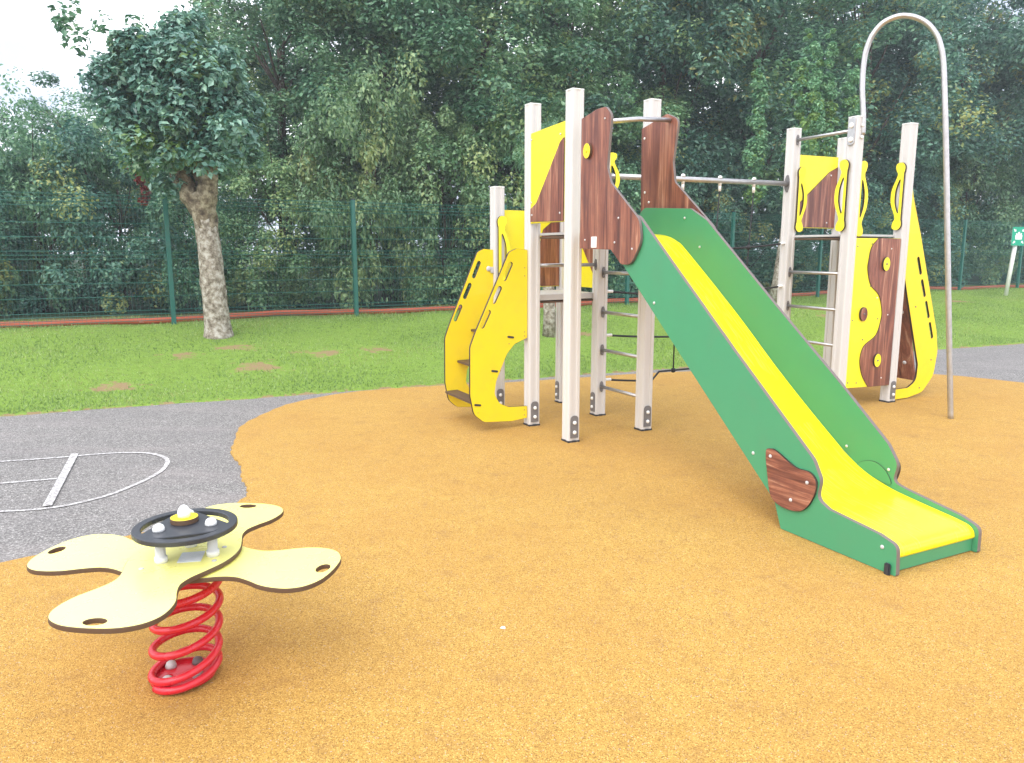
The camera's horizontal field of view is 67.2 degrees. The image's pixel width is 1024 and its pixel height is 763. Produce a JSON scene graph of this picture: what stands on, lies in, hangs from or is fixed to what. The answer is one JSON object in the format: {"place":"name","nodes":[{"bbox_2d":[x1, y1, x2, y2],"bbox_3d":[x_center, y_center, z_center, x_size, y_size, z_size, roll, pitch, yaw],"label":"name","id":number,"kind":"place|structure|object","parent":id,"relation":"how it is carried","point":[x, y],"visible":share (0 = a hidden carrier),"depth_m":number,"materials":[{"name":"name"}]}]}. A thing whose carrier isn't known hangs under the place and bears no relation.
{"place":"outdoors","nodes":[
{"label":"outdoors","id":0,"kind":"place"},
{"bbox_2d":[0,371,1023,762],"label":"rubber surface","id":1,"kind":"object","parent":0,"point":[666,589],"visible":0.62,"depth_m":2.87,"materials":[{"name":"orange rubber"}]},
{"bbox_2d":[26,503,340,694],"bbox_3d":[-1.039,0.660,2.470,0.818,0.543,0.848,-7,12,-37],"label":"spring rocker","id":2,"kind":"object","parent":1,"relation":"on","point":[157,568],"visible":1,"depth_m":2.38,"materials":[{"name":"yellow plastic"}]},
{"bbox_2d":[444,13,981,575],"bbox_3d":[2.286,-1.202,5.713,4.519,3.151,3.872,-7,12,-36],"label":"climbing frame","id":3,"kind":"object","parent":1,"relation":"on","point":[814,443],"visible":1,"depth_m":5.32,"materials":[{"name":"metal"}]},
{"bbox_2d":[0,252,1023,416],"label":"grass ground","id":4,"kind":"structure","parent":0,"point":[117,385],"depth_m":9.12,"materials":[{"name":"plant"}]},
{"bbox_2d":[0,144,50,315],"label":"shrub","id":5,"kind":"object","parent":4,"relation":"on","point":[13,247],"visible":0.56,"depth_m":11.91,"materials":[{"name":"green plant"}]},
{"bbox_2d":[0,109,56,273],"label":"broadleaf tree","id":6,"kind":"object","parent":4,"relation":"on","point":[25,195],"visible":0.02,"depth_m":17.21,"materials":[{"name":"green plant"}]},
{"bbox_2d":[0,63,144,315],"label":"shrub","id":7,"kind":"object","parent":4,"relation":"on","point":[101,168],"visible":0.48,"depth_m":12.13,"materials":[{"name":"green plant"}]},
{"bbox_2d":[127,164,150,205],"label":"creeper","id":8,"kind":"object","parent":7,"relation":"hanging from","point":[138,181],"visible":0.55,"depth_m":10.61,"materials":[{"name":"red plant"}]},
{"bbox_2d":[0,68,188,298],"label":"broadleaf tree","id":9,"kind":"object","parent":4,"relation":"on","point":[52,77],"visible":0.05,"depth_m":15.09,"materials":[{"name":"green plant"}]},
{"bbox_2d":[28,105,202,313],"bbox_3d":[-6.407,-2.854,12.554,2.734,3.623,3.188,0,10,0],"label":"shrub","id":10,"kind":"object","parent":4,"relation":"on","point":[82,132],"visible":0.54,"depth_m":12.01,"materials":[{"name":"green plant"}]},
{"bbox_2d":[46,0,272,338],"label":"pollard tree","id":11,"kind":"object","parent":4,"relation":"on","point":[183,109],"visible":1,"depth_m":8.93,"materials":[{"name":"green plant"}]},
{"bbox_2d":[68,95,263,291],"bbox_3d":[-8.322,-4.934,18.177,5.437,5.802,5.158,0,10,0],"label":"broadleaf tree","id":12,"kind":"object","parent":4,"relation":"on","point":[185,282],"visible":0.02,"depth_m":18.47,"materials":[{"name":"green plant"}]},
{"bbox_2d":[127,167,286,311],"bbox_3d":[-5.216,-2.428,13.022,2.378,2.744,2.512,8,13,40],"label":"shrub","id":13,"kind":"object","parent":4,"relation":"on","point":[180,213],"visible":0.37,"depth_m":12.58,"materials":[{"name":"green plant"}]},
{"bbox_2d":[196,121,362,311],"bbox_3d":[-4.128,-2.825,13.243,2.985,3.260,2.556,0,10,0],"label":"shrub","id":14,"kind":"object","parent":4,"relation":"on","point":[270,168],"visible":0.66,"depth_m":12.84,"materials":[{"name":"green plant"}]},
{"bbox_2d":[187,0,387,283],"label":"broadleaf tree","id":15,"kind":"object","parent":4,"relation":"on","point":[315,37],"visible":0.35,"depth_m":13.61,"materials":[{"name":"green plant"}]},
{"bbox_2d":[196,0,436,288],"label":"broadleaf tree","id":16,"kind":"object","parent":4,"relation":"on","point":[256,70],"visible":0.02,"depth_m":17.89,"materials":[{"name":"green plant"}]},
{"bbox_2d":[269,38,442,308],"bbox_3d":[-2.607,-3.467,13.560,3.092,4.814,2.926,-9,13,-43],"label":"shrub","id":17,"kind":"object","parent":4,"relation":"on","point":[357,103],"visible":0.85,"depth_m":12.85,"materials":[{"name":"green plant"}]},
{"bbox_2d":[213,0,556,299],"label":"broadleaf tree","id":18,"kind":"object","parent":4,"relation":"on","point":[307,88],"visible":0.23,"depth_m":14.08,"materials":[{"name":"green plant"}]},
{"bbox_2d":[340,77,524,306],"bbox_3d":[-1.319,-3.475,14.299,3.455,4.283,2.883,0,10,0],"label":"shrub","id":19,"kind":"object","parent":4,"relation":"on","point":[464,136],"visible":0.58,"depth_m":13.65,"materials":[{"name":"green plant"}]},
{"bbox_2d":[334,0,561,287],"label":"broadleaf tree","id":20,"kind":"object","parent":4,"relation":"on","point":[445,130],"depth_m":19.08,"materials":[{"name":"green plant"}]},
{"bbox_2d":[345,0,610,281],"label":"broadleaf tree","id":21,"kind":"object","parent":4,"relation":"on","point":[560,62],"visible":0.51,"depth_m":13.61,"materials":[{"name":"green plant"}]},
{"bbox_2d":[435,45,566,289],"bbox_3d":[0.139,-3.796,15.047,2.744,5.115,2.898,-4,10,-22],"label":"shrub","id":22,"kind":"object","parent":4,"relation":"on","point":[516,166],"visible":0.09,"depth_m":14.44,"materials":[{"name":"green plant"}]},
{"bbox_2d":[0,190,1023,326],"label":"fence","id":23,"kind":"object","parent":4,"relation":"on","point":[170,258],"visible":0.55,"depth_m":11.52,"materials":[{"name":"metal"}]},
{"bbox_2d":[0,285,1023,327],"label":"ground pipe","id":24,"kind":"object","parent":4,"relation":"on","point":[165,319],"visible":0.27,"depth_m":11.58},
{"bbox_2d":[503,113,564,337],"bbox_3d":[0.458,-2.054,10.386,1.073,3.002,1.016,-9,13,-42],"label":"pale trunk tree","id":25,"kind":"object","parent":4,"relation":"on","point":[549,320],"visible":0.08,"depth_m":10.50,"materials":[{"name":"green plant"}]},
{"bbox_2d":[435,0,713,191],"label":"broadleaf tree","id":26,"kind":"object","parent":4,"relation":"on","point":[599,28],"visible":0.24,"depth_m":15.52,"materials":[{"name":"green plant"}]},
{"bbox_2d":[540,151,640,298],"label":"shrub","id":27,"kind":"object","parent":4,"relation":"on","point":[632,168],"visible":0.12,"depth_m":15.47,"materials":[{"name":"green plant"}]},
{"bbox_2d":[498,0,718,286],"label":"broadleaf tree","id":28,"kind":"object","parent":4,"relation":"on","point":[687,77],"visible":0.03,"depth_m":20.28,"materials":[{"name":"green plant"}]},
{"bbox_2d":[498,0,837,267],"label":"broadleaf tree","id":29,"kind":"object","parent":4,"relation":"on","point":[740,13],"visible":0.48,"depth_m":16.25,"materials":[{"name":"green plant"}]},
{"bbox_2d":[608,129,755,294],"bbox_3d":[3.574,-3.654,16.887,3.092,4.037,2.926,4,11,24],"label":"shrub","id":30,"kind":"object","parent":4,"relation":"on","point":[723,206],"visible":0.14,"depth_m":16.35,"materials":[{"name":"green plant"}]},
{"bbox_2d":[590,0,831,280],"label":"broadleaf tree","id":31,"kind":"object","parent":4,"relation":"on","point":[746,65],"visible":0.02,"depth_m":21.82,"materials":[{"name":"green plant"}]},
{"bbox_2d":[700,184,822,292],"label":"shrub","id":32,"kind":"object","parent":4,"relation":"on","point":[742,205],"visible":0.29,"depth_m":17.36,"materials":[{"name":"green plant"}]},
{"bbox_2d":[617,0,914,283],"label":"broadleaf tree","id":33,"kind":"object","parent":4,"relation":"on","point":[841,56],"visible":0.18,"depth_m":18.45,"materials":[{"name":"green plant"}]},
{"bbox_2d":[740,28,862,301],"bbox_3d":[5.577,-4.045,14.928,1.924,5.110,1.710,-7,12,-36],"label":"pale trunk tree","id":34,"kind":"object","parent":4,"relation":"on","point":[815,101],"visible":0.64,"depth_m":14.48,"materials":[{"name":"green plant"}]},
{"bbox_2d":[701,0,949,251],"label":"broadleaf tree","id":35,"kind":"object","parent":4,"relation":"on","point":[868,6],"visible":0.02,"depth_m":22.97,"materials":[{"name":"green plant"}]},
{"bbox_2d":[751,175,923,289],"bbox_3d":[7.877,-3.743,19.182,3.350,3.318,3.227,0,10,0],"label":"shrub","id":36,"kind":"object","parent":4,"relation":"on","point":[875,192],"visible":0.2,"depth_m":18.59,"materials":[{"name":"green plant"}]},
{"bbox_2d":[740,0,1023,282],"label":"broadleaf tree","id":37,"kind":"object","parent":4,"relation":"on","point":[929,120],"visible":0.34,"depth_m":19.20,"materials":[{"name":"green plant"}]},
{"bbox_2d":[860,153,973,287],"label":"shrub","id":38,"kind":"object","parent":4,"relation":"on","point":[921,183],"visible":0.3,"depth_m":19.84,"materials":[{"name":"green plant"}]},
{"bbox_2d":[841,0,1023,231],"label":"broadleaf tree","id":39,"kind":"object","parent":4,"relation":"on","point":[993,89],"visible":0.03,"depth_m":25.58,"materials":[{"name":"green plant"}]},
{"bbox_2d":[850,0,1023,284],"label":"broadleaf tree","id":40,"kind":"object","parent":4,"relation":"on","point":[1010,51],"visible":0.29,"depth_m":21.53,"materials":[{"name":"green plant"}]},
{"bbox_2d":[915,116,1023,285],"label":"shrub","id":41,"kind":"object","parent":4,"relation":"on","point":[1004,183],"visible":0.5,"depth_m":21.14,"materials":[{"name":"green plant"}]},
{"bbox_2d":[940,36,1023,245],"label":"broadleaf tree","id":42,"kind":"object","parent":4,"relation":"on","point":[997,91],"visible":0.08,"depth_m":24.46,"materials":[{"name":"green plant"}]},
{"bbox_2d":[962,25,1023,275],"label":"broadleaf tree","id":43,"kind":"object","parent":4,"relation":"on","point":[995,193],"depth_m":28.90,"materials":[{"name":"green plant"}]},
{"bbox_2d":[975,181,1023,282],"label":"shrub","id":44,"kind":"object","parent":4,"relation":"on","point":[1003,278],"visible":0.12,"depth_m":24.27,"materials":[{"name":"green plant"}]},
{"bbox_2d":[1004,227,1023,295],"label":"assembly point sign","id":45,"kind":"object","parent":4,"relation":"on","point":[1017,238],"visible":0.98,"depth_m":17.68,"materials":[{"name":"white plastic"}]},
{"bbox_2d":[0,344,1023,562],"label":"asphalt","id":46,"kind":"structure","parent":0,"point":[193,442],"depth_m":5.01,"materials":[{"name":"grey asphalt"}]},
{"bbox_2d":[0,452,169,511],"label":"court markings","id":47,"kind":"object","parent":46,"relation":"on","point":[54,491],"visible":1,"depth_m":4.56,"materials":[{"name":"white paint"}]},
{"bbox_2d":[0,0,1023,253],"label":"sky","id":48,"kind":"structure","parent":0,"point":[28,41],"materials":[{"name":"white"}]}
]}

